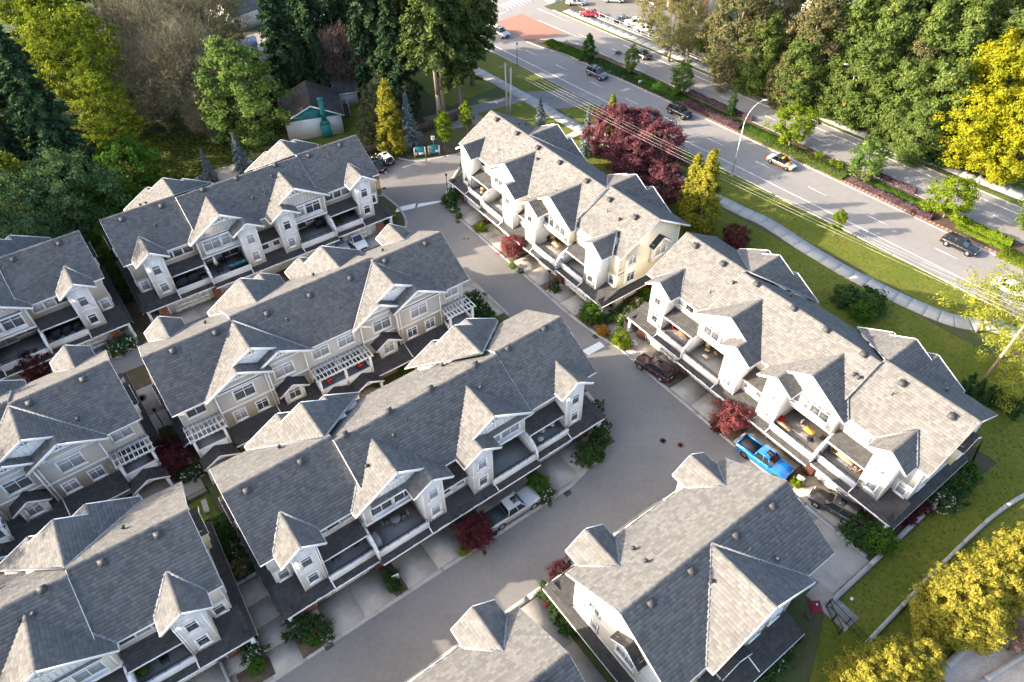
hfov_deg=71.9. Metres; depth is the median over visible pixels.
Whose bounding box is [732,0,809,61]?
cedar tree
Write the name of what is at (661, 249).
window
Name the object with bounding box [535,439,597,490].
driveway
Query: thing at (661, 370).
car
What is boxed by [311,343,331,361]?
window
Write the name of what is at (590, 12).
car
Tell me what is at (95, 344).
garage door
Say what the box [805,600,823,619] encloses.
parasol
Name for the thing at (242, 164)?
spruce
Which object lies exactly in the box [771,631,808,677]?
shrub
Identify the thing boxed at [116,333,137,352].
shrub
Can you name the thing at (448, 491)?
window
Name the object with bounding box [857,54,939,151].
cedar tree
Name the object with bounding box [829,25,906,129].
cedar tree
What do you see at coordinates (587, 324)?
planting bed
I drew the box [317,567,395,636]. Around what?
driveway
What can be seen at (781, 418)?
potted plant
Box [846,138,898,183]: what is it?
tree
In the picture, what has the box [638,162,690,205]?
tree
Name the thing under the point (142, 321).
planting bed
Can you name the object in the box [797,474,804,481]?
sign
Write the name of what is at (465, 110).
tree
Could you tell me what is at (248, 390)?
window
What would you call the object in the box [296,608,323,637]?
porch path
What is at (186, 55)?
tree
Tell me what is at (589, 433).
porch path
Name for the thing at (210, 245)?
window
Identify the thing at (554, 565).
maple
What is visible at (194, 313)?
driveway
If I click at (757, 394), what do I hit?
window
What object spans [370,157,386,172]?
car
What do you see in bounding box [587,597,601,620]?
window
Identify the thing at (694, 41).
tree
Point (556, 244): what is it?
table
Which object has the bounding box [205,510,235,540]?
shrub
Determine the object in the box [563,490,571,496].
drain grate
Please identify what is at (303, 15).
conifer
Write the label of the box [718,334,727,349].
window
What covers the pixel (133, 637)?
window
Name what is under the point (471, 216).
driveway
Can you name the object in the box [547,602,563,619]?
shrub
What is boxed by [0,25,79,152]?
conifer
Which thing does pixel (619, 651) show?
window
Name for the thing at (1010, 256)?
ground cover
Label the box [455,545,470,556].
shrub
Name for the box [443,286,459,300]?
window
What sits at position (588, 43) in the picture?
tree
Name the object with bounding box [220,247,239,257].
window
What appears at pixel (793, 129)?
tree
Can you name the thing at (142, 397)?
manhole cover
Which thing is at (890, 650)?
cedar tree
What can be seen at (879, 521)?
porch path
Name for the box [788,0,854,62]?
cedar tree
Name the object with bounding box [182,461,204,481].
shrub
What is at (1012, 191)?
pavement
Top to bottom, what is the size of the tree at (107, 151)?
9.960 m
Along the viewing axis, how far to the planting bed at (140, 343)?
83.27 m
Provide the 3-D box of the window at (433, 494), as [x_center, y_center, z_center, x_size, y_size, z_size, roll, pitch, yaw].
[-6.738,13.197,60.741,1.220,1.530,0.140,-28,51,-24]
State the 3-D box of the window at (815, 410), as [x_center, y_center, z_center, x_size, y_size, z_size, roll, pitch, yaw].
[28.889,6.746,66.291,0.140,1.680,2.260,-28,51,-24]
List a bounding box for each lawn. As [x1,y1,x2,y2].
[114,129,244,212]
[188,494,220,522]
[273,89,382,155]
[410,67,495,106]
[468,52,563,91]
[477,102,573,134]
[558,105,605,123]
[572,134,1023,681]
[598,118,1023,352]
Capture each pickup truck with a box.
[481,485,540,531]
[735,433,793,479]
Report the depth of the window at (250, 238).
86.63 m
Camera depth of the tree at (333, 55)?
121.01 m
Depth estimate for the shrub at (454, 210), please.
101.14 m
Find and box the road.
[481,0,1023,317]
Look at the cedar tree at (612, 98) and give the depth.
113.27 m
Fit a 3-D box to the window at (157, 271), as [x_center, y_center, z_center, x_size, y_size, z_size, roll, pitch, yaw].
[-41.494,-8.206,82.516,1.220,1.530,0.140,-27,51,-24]
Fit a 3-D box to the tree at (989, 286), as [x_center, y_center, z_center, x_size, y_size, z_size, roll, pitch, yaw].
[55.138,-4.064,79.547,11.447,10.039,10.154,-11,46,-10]
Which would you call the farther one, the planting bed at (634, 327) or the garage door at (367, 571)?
the planting bed at (634, 327)
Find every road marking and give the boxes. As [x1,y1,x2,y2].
[396,203,415,211]
[417,201,440,206]
[495,46,1023,308]
[583,342,603,354]
[624,45,1019,214]
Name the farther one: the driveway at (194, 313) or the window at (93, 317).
the driveway at (194, 313)
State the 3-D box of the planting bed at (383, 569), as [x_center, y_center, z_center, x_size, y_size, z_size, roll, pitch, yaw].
[-10.492,21.067,62.447,1.221,0.110,3.250,-28,51,-24]
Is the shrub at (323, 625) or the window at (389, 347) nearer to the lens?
the shrub at (323, 625)
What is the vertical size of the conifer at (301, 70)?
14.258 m
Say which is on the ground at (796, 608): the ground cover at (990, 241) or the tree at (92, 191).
the tree at (92, 191)
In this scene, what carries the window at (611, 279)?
in the townhouse row at (616, 235)
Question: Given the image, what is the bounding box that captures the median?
[526,39,1023,261]
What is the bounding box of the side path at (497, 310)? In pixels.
[463,272,505,316]
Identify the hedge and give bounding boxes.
[543,39,587,58]
[683,98,742,129]
[688,89,754,121]
[848,176,933,220]
[875,172,917,193]
[955,215,1015,246]
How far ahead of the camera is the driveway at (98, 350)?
82.66 m
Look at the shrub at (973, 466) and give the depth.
67.73 m
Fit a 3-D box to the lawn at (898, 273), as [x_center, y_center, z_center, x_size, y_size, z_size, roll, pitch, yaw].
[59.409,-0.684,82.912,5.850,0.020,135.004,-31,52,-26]
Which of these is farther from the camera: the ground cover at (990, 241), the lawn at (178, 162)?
the lawn at (178, 162)
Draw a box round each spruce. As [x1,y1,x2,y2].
[199,149,218,181]
[231,133,252,174]
[399,92,422,151]
[533,96,547,126]
[579,106,594,157]
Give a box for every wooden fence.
[200,174,217,181]
[363,140,391,154]
[414,111,457,133]
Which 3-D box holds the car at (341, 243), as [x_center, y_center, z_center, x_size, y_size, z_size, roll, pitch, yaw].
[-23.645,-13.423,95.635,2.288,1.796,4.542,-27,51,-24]
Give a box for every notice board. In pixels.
[413,146,425,157]
[428,144,439,155]
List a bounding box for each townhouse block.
[408,599,584,681]
[542,452,834,681]
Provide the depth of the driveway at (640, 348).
81.64 m
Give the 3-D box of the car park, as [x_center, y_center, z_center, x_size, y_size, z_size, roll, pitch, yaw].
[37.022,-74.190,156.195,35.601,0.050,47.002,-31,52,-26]
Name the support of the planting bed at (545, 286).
on the ground at (796, 608)
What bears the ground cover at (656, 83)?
on the median
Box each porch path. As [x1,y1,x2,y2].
[120,326,138,345]
[150,311,159,319]
[236,646,261,674]
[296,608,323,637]
[581,427,604,444]
[588,305,613,322]
[606,320,627,335]
[622,329,642,345]
[852,520,890,536]
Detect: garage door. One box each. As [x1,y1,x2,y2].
[6,365,49,379]
[81,336,106,350]
[173,290,210,312]
[181,661,218,681]
[224,274,255,291]
[300,245,329,257]
[324,570,368,599]
[343,226,371,243]
[467,198,483,216]
[536,259,556,276]
[539,441,571,462]
[565,280,587,302]
[650,338,677,364]
[690,374,718,397]
[765,436,800,464]
[817,473,857,503]
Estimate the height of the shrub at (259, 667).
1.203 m
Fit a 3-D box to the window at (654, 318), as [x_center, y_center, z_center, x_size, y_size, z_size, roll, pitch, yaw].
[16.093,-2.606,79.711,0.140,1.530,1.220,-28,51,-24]
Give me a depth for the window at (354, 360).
76.03 m
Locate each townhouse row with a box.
[0,230,136,379]
[0,345,174,572]
[0,482,259,681]
[99,135,394,322]
[138,223,475,484]
[209,309,606,627]
[448,110,690,317]
[625,232,997,537]
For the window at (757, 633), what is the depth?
54.69 m
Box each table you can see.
[215,266,222,274]
[389,513,401,526]
[552,241,561,250]
[677,330,686,339]
[775,419,791,431]
[803,425,815,436]
[836,451,853,467]
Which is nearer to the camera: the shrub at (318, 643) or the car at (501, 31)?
the shrub at (318, 643)
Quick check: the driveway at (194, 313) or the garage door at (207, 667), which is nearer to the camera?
the garage door at (207, 667)
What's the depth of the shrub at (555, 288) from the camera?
88.75 m
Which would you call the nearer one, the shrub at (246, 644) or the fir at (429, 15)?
the shrub at (246, 644)
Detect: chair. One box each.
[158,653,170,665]
[219,256,227,265]
[325,377,332,385]
[380,517,390,528]
[400,509,408,520]
[537,436,543,442]
[551,235,556,244]
[704,343,710,353]
[800,418,809,427]
[806,434,816,443]
[818,433,829,440]
[829,446,837,454]
[851,465,860,473]
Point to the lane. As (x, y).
(628, 479)
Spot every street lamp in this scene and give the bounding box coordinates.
[730,99,767,176]
[837,63,854,124]
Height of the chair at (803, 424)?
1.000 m
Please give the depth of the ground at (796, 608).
92.59 m
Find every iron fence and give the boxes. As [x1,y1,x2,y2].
[186,486,209,503]
[825,599,843,634]
[830,598,870,642]
[972,440,982,461]
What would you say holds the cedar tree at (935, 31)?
on the ground at (796, 608)
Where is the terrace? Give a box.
[193,160,252,185]
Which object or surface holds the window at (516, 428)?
in the townhouse row at (445, 433)
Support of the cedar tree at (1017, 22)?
on the ground at (796, 608)
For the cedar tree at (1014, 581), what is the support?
on the lawn at (902, 566)
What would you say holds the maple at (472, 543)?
on the planting bed at (460, 519)
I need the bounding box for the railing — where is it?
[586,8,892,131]
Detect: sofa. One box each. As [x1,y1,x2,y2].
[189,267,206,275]
[228,258,248,270]
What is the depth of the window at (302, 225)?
94.29 m
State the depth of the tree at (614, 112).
105.36 m
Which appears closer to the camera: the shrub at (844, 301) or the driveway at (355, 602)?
the driveway at (355, 602)
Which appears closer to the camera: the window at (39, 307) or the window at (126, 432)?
the window at (126, 432)
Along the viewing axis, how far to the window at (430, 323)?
79.42 m
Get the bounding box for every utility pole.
[500,63,509,113]
[509,67,511,113]
[978,324,1023,388]
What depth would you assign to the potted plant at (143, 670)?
53.76 m
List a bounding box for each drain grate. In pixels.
[324,641,333,650]
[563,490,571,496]
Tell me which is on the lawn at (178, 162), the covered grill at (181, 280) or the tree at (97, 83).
the tree at (97, 83)
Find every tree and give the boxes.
[0,0,57,86]
[0,143,134,244]
[0,151,48,219]
[0,165,76,238]
[0,206,86,238]
[7,0,114,112]
[42,0,149,132]
[62,173,139,226]
[69,68,149,162]
[82,0,201,98]
[85,224,117,260]
[86,129,167,198]
[93,25,193,134]
[116,3,243,121]
[147,0,260,67]
[173,84,220,145]
[192,33,296,151]
[197,0,246,44]
[310,20,366,87]
[373,78,408,158]
[430,110,453,150]
[458,100,474,133]
[575,33,598,61]
[578,102,653,160]
[602,135,673,184]
[604,93,616,133]
[605,106,679,157]
[614,117,690,176]
[622,44,640,71]
[633,0,673,36]
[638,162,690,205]
[644,0,708,61]
[666,59,694,91]
[673,0,712,61]
[673,152,703,221]
[680,147,724,235]
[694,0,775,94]
[720,223,753,249]
[726,91,738,115]
[731,10,787,97]
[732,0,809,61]
[761,101,823,145]
[763,51,804,109]
[768,28,828,114]
[775,0,850,104]
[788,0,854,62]
[808,47,859,120]
[812,0,880,104]
[822,645,894,681]
[828,209,848,236]
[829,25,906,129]
[831,0,922,42]
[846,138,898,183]
[848,634,928,681]
[853,0,918,105]
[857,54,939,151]
[878,38,945,118]
[883,0,962,72]
[883,627,949,681]
[886,97,946,166]
[892,54,980,161]
[898,569,989,651]
[902,0,960,98]
[912,558,1022,651]
[916,0,996,53]
[917,176,983,222]
[923,81,1023,170]
[927,26,1023,153]
[928,258,1023,345]
[929,0,992,107]
[929,0,1023,81]
[932,548,1023,630]
[933,594,1020,658]
[955,534,1023,613]
[963,89,1023,186]
[970,311,1023,376]
[976,7,1023,104]
[984,521,1023,593]
[987,354,1023,414]
[1001,616,1023,659]
[1013,197,1023,230]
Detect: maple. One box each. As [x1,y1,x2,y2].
[13,347,52,382]
[145,435,194,479]
[449,508,497,555]
[496,234,526,257]
[545,556,571,581]
[705,398,756,434]
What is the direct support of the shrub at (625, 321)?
on the planting bed at (634, 327)
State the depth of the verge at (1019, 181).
105.45 m
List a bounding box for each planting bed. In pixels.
[112,268,150,331]
[122,340,143,351]
[136,378,200,464]
[215,501,226,516]
[236,656,275,681]
[274,271,286,281]
[280,268,289,280]
[295,628,332,657]
[379,562,407,596]
[448,517,476,543]
[462,510,492,535]
[471,220,489,227]
[506,250,528,261]
[526,470,553,497]
[540,278,559,290]
[574,313,593,327]
[592,297,648,343]
[604,437,614,448]
[663,370,686,387]
[725,420,751,440]
[787,467,807,487]
[872,500,929,555]
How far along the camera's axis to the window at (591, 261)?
82.95 m
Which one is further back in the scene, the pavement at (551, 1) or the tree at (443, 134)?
the pavement at (551, 1)
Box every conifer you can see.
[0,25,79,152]
[0,26,110,186]
[0,116,49,194]
[1,0,75,71]
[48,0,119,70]
[92,0,139,52]
[251,49,273,103]
[255,0,308,99]
[256,0,301,54]
[286,0,344,76]
[286,24,313,86]
[308,32,336,87]
[321,0,364,72]
[341,0,384,104]
[373,0,424,113]
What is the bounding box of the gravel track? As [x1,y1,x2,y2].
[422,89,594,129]
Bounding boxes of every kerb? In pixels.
[269,391,605,681]
[380,193,406,227]
[398,152,460,161]
[404,496,667,681]
[446,167,867,557]
[464,282,508,315]
[482,47,1022,320]
[527,41,1016,265]
[541,39,1023,242]
[553,10,1023,208]
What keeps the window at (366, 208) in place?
in the townhouse row at (161, 235)
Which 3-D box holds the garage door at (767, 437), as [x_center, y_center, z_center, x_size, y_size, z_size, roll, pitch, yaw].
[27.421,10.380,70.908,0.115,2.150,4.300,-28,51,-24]
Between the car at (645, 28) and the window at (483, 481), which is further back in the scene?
the car at (645, 28)
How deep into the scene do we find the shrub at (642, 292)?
86.97 m
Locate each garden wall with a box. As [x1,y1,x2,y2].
[218,659,230,681]
[236,571,256,585]
[825,501,937,607]
[865,493,1023,642]
[934,629,984,677]
[977,651,1023,681]
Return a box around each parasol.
[212,256,220,271]
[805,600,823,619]
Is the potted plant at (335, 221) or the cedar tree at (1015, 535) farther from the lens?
the potted plant at (335, 221)
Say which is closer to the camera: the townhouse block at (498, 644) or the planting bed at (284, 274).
the townhouse block at (498, 644)
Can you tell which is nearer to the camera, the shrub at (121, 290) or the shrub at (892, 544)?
the shrub at (892, 544)
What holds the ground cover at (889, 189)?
on the median
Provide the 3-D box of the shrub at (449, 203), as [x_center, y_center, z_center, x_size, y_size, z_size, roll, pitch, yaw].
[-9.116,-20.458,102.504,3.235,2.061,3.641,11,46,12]
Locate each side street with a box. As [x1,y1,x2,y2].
[196,14,417,92]
[531,0,561,5]
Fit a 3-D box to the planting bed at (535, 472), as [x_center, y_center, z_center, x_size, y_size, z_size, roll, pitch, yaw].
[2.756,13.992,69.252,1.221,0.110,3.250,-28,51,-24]
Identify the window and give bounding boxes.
[0,314,27,332]
[0,326,5,334]
[0,335,19,347]
[0,473,36,496]
[16,328,37,338]
[23,502,46,518]
[32,302,46,313]
[41,298,57,308]
[53,296,68,304]
[54,451,88,474]
[60,478,82,494]
[69,660,109,681]
[75,295,91,308]
[85,312,101,325]
[86,465,108,481]
[98,297,112,310]
[109,426,135,443]
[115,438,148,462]
[118,634,137,646]
[134,626,153,636]
[138,279,152,292]
[150,264,163,277]
[158,281,171,294]
[162,251,174,261]
[171,247,184,257]
[181,245,194,253]
[181,618,203,635]
[184,403,208,420]
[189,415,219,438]
[193,632,213,649]
[201,236,222,253]
[204,253,221,262]
[210,601,229,617]
[219,232,239,246]
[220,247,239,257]
[231,381,257,402]
[232,407,249,422]
[245,233,256,245]
[251,250,262,262]
[254,396,270,412]
[262,243,270,250]
[272,239,281,246]
[272,360,295,380]
[275,566,292,582]
[281,219,292,232]
[286,236,297,248]
[288,386,302,400]
[292,205,305,219]
[296,222,306,229]
[298,554,315,571]
[304,199,322,215]
[305,216,319,224]
[305,569,322,586]
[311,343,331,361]
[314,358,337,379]
[324,192,333,201]
[325,522,340,531]
[332,189,341,198]
[336,331,356,349]
[339,346,361,368]
[339,514,353,523]
[340,187,349,195]
[359,187,368,199]
[362,203,371,215]
[368,499,393,519]
[372,193,377,203]
[372,314,391,334]
[383,341,395,355]
[392,491,409,505]
[406,325,418,339]
[409,301,428,320]
[424,316,436,330]
[427,486,440,502]
[430,502,442,518]
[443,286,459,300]
[443,298,461,320]
[444,488,451,495]
[456,480,465,488]
[463,156,467,168]
[464,172,468,184]
[476,456,488,472]
[478,473,489,488]
[493,172,502,189]
[495,434,500,442]
[501,423,520,440]
[504,194,510,207]
[505,211,510,223]
[526,228,532,241]
[527,211,532,225]
[544,214,554,229]
[554,219,565,238]
[569,409,578,424]
[570,392,580,407]
[576,231,583,241]
[585,612,598,634]
[586,271,593,285]
[587,253,595,268]
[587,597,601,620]
[607,273,614,287]
[614,644,634,672]
[625,270,634,283]
[627,252,637,266]
[650,310,658,325]
[653,293,662,308]
[654,242,666,258]
[677,298,686,309]
[685,304,694,315]
[702,322,720,343]
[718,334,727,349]
[721,373,732,389]
[726,355,738,372]
[742,382,751,392]
[747,625,763,644]
[754,391,760,399]
[759,403,772,419]
[763,607,781,624]
[765,385,778,402]
[767,607,782,626]
[792,392,811,410]
[807,400,831,425]
[844,421,859,434]
[855,429,870,442]
[863,476,879,494]
[872,459,890,478]
[892,481,909,498]
[916,478,928,491]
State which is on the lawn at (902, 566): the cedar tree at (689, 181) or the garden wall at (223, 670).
the cedar tree at (689, 181)
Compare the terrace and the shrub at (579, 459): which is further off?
the terrace
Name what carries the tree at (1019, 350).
on the lawn at (902, 566)
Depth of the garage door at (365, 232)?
96.90 m
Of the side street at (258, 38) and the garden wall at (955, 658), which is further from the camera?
the side street at (258, 38)
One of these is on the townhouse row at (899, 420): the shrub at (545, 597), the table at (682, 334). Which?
the table at (682, 334)
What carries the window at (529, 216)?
in the townhouse row at (616, 235)
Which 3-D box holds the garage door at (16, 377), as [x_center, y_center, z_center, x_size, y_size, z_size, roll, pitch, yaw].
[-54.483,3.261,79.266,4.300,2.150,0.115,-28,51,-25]
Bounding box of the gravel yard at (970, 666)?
[927,614,1023,681]
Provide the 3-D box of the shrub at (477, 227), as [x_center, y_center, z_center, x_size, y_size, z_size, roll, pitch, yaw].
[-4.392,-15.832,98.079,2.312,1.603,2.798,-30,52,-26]
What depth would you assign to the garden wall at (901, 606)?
63.37 m
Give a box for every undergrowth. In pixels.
[0,52,367,245]
[652,0,1023,187]
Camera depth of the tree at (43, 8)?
110.55 m
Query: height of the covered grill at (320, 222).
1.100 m
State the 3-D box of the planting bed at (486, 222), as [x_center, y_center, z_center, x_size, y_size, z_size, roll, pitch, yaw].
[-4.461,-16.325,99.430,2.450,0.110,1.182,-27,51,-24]
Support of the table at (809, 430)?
on the townhouse row at (899, 420)
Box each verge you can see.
[560,12,1023,207]
[964,165,1023,189]
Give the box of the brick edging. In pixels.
[586,62,997,253]
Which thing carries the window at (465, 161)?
in the townhouse row at (616, 235)
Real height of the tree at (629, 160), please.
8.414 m
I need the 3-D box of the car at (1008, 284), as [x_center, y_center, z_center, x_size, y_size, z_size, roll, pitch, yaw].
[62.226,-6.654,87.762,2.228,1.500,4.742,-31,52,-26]
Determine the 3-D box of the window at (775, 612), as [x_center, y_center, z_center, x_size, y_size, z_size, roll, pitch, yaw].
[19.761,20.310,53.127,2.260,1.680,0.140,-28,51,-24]
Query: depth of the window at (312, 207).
90.97 m
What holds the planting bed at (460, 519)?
on the ground at (796, 608)
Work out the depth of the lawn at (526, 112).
122.09 m
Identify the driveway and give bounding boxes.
[93,345,120,359]
[136,383,192,465]
[171,297,217,324]
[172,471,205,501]
[186,663,234,681]
[222,575,303,681]
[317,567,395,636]
[348,233,380,251]
[391,526,463,588]
[454,201,484,225]
[475,476,535,514]
[478,223,512,250]
[514,254,556,284]
[521,596,606,681]
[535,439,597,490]
[546,283,585,314]
[626,340,678,371]
[670,375,725,422]
[733,428,800,469]
[793,475,845,532]
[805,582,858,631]
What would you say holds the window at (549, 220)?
in the townhouse row at (616, 235)
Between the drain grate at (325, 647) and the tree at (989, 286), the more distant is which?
the tree at (989, 286)
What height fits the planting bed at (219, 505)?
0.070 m
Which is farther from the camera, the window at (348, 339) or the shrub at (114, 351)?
the shrub at (114, 351)
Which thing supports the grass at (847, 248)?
on the lawn at (898, 273)
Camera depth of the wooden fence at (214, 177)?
107.44 m
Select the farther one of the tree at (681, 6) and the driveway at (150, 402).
the tree at (681, 6)
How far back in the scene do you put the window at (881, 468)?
62.09 m
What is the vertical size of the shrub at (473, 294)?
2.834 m
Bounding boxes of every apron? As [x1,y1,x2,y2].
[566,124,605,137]
[810,519,868,593]
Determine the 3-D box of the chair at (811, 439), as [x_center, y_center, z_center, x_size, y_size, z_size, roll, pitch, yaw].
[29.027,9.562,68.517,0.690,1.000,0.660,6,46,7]
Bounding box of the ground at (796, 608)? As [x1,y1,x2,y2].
[0,0,1023,681]
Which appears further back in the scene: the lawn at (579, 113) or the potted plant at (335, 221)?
the lawn at (579, 113)
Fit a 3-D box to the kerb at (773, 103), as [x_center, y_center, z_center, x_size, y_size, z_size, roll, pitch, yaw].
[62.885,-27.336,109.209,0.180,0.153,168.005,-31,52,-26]
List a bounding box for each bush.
[351,115,376,146]
[353,73,394,138]
[393,77,421,125]
[695,24,716,52]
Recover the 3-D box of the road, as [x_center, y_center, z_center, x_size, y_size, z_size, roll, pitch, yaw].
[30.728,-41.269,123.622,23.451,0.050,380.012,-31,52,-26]
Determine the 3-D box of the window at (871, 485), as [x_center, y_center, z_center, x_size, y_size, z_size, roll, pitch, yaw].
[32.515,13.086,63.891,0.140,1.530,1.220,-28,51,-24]
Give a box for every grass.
[660,147,1021,353]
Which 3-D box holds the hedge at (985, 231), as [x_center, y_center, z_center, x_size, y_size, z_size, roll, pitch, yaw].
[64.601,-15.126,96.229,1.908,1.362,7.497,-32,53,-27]
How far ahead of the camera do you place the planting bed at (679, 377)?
78.56 m
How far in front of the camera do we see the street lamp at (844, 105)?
114.05 m
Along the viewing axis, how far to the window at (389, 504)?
59.98 m
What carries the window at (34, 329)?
in the townhouse row at (48, 285)
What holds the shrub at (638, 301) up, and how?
on the planting bed at (634, 327)
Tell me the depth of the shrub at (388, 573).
61.88 m
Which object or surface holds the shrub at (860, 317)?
on the lawn at (902, 566)
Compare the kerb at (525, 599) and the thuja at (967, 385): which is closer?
the kerb at (525, 599)
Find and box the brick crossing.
[496,14,563,39]
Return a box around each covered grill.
[50,328,62,339]
[61,324,73,335]
[71,320,83,331]
[175,276,190,288]
[186,271,201,283]
[314,217,326,228]
[370,531,382,548]
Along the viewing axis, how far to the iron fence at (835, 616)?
58.90 m
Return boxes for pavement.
[466,61,1023,339]
[545,0,560,2]
[562,8,1023,200]
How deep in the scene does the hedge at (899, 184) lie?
104.64 m
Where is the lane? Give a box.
[110,153,868,681]
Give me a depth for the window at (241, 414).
70.51 m
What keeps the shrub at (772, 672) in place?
on the ground at (796, 608)
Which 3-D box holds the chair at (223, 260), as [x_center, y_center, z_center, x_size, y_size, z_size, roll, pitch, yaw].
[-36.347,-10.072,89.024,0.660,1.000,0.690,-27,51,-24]
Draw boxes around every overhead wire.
[506,69,1022,318]
[508,64,1017,307]
[509,68,1019,313]
[511,63,1023,306]
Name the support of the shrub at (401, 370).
on the ground at (796, 608)
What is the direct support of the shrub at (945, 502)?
on the planting bed at (899, 528)
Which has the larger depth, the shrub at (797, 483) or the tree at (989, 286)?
the tree at (989, 286)
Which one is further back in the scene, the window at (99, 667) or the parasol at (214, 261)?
the parasol at (214, 261)
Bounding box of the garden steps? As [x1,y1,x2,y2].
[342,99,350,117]
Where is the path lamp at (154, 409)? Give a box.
[152,408,164,427]
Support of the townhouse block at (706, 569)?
on the ground at (796, 608)
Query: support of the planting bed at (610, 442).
on the ground at (796, 608)
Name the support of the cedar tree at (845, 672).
on the lawn at (902, 566)
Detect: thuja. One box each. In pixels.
[961,372,977,394]
[968,379,987,400]
[977,384,996,407]
[987,385,1008,408]
[997,392,1016,413]
[1008,396,1023,420]
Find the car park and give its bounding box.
[577,0,799,58]
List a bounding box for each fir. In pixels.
[373,0,420,77]
[396,0,467,123]
[407,0,466,111]
[436,0,486,112]
[462,0,497,85]
[476,0,499,53]
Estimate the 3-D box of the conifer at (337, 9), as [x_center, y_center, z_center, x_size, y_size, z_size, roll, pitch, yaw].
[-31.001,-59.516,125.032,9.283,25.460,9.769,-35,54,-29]
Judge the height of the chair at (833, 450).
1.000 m
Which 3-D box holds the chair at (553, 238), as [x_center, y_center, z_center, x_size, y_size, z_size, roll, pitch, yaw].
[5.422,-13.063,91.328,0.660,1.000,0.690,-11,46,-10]
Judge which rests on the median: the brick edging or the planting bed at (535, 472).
the brick edging
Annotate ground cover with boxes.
[588,58,685,100]
[635,73,681,96]
[676,94,784,144]
[738,126,853,179]
[862,178,932,211]
[954,224,1007,249]
[995,246,1023,268]
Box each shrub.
[100,255,121,274]
[100,335,132,358]
[106,269,124,285]
[114,275,128,288]
[114,282,133,301]
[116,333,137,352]
[157,424,178,448]
[171,463,195,484]
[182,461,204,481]
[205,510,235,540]
[217,531,237,558]
[223,537,248,565]
[226,550,251,580]
[237,641,270,668]
[242,635,257,652]
[246,653,265,676]
[280,610,322,646]
[300,613,334,644]
[307,634,322,648]
[316,628,335,645]
[383,566,399,587]
[386,576,403,594]
[391,209,398,219]
[398,364,412,373]
[440,190,460,208]
[446,186,460,196]
[448,205,460,214]
[455,212,462,218]
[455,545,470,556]
[463,289,486,311]
[467,301,490,317]
[469,306,496,317]
[472,220,488,232]
[480,311,500,323]
[508,261,515,268]
[516,268,524,274]
[525,473,549,492]
[535,580,552,605]
[536,485,555,507]
[540,595,557,612]
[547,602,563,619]
[549,282,560,293]
[553,613,577,639]
[573,442,603,468]
[574,435,606,464]
[575,300,602,323]
[585,428,613,448]
[591,399,605,411]
[592,417,612,433]
[594,312,609,325]
[594,324,610,336]
[606,308,622,323]
[610,325,634,351]
[613,312,628,328]
[620,302,637,314]
[628,294,646,306]
[637,287,651,301]
[708,416,723,434]
[755,668,775,681]
[758,655,786,681]
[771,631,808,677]
[788,475,806,489]
[815,150,826,157]
[828,283,862,313]
[829,158,838,165]
[835,160,845,167]
[835,511,883,551]
[846,298,879,323]
[847,285,889,315]
[848,100,875,127]
[858,521,903,558]
[900,509,918,527]
[915,499,935,516]
[918,134,966,167]
[925,485,974,517]
[930,479,963,501]
[943,464,984,499]
[959,456,984,483]
[963,148,1007,169]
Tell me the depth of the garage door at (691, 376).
77.54 m
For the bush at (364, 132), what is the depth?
111.98 m
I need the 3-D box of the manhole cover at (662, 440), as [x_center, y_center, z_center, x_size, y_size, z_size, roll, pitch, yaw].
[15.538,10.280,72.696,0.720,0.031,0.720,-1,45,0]
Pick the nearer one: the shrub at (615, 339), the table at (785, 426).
the table at (785, 426)
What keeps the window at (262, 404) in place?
in the townhouse row at (244, 362)
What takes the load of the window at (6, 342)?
in the townhouse row at (48, 285)
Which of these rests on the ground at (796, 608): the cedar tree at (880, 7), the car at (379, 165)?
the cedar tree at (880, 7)
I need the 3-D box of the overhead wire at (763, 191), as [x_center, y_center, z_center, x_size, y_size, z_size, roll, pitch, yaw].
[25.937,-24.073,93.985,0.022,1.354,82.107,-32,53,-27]
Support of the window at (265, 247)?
in the townhouse row at (161, 235)
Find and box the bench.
[201,498,210,514]
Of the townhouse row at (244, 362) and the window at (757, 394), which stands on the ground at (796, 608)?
the townhouse row at (244, 362)
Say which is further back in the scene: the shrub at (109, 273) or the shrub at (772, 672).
the shrub at (109, 273)
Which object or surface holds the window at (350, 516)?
in the townhouse row at (445, 433)
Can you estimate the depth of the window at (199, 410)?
67.78 m
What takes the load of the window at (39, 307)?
in the townhouse row at (48, 285)
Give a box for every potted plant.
[134,663,149,677]
[333,217,338,225]
[337,215,344,222]
[777,415,784,421]
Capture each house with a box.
[210,0,291,31]
[278,80,344,140]
[331,77,358,105]
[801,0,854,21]
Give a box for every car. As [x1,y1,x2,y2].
[238,36,259,55]
[331,237,349,248]
[349,232,368,250]
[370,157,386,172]
[375,151,394,165]
[492,24,509,38]
[565,0,586,5]
[579,8,600,17]
[585,64,608,80]
[604,0,623,3]
[609,14,631,23]
[624,16,646,26]
[630,48,652,59]
[633,23,655,32]
[634,353,676,382]
[666,101,692,119]
[765,153,796,170]
[808,486,862,526]
[939,231,980,256]
[989,275,1023,300]
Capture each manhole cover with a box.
[139,394,146,401]
[659,438,665,443]
[677,442,683,447]
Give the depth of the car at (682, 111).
120.03 m
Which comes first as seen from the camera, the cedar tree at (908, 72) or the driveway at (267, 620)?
the driveway at (267, 620)

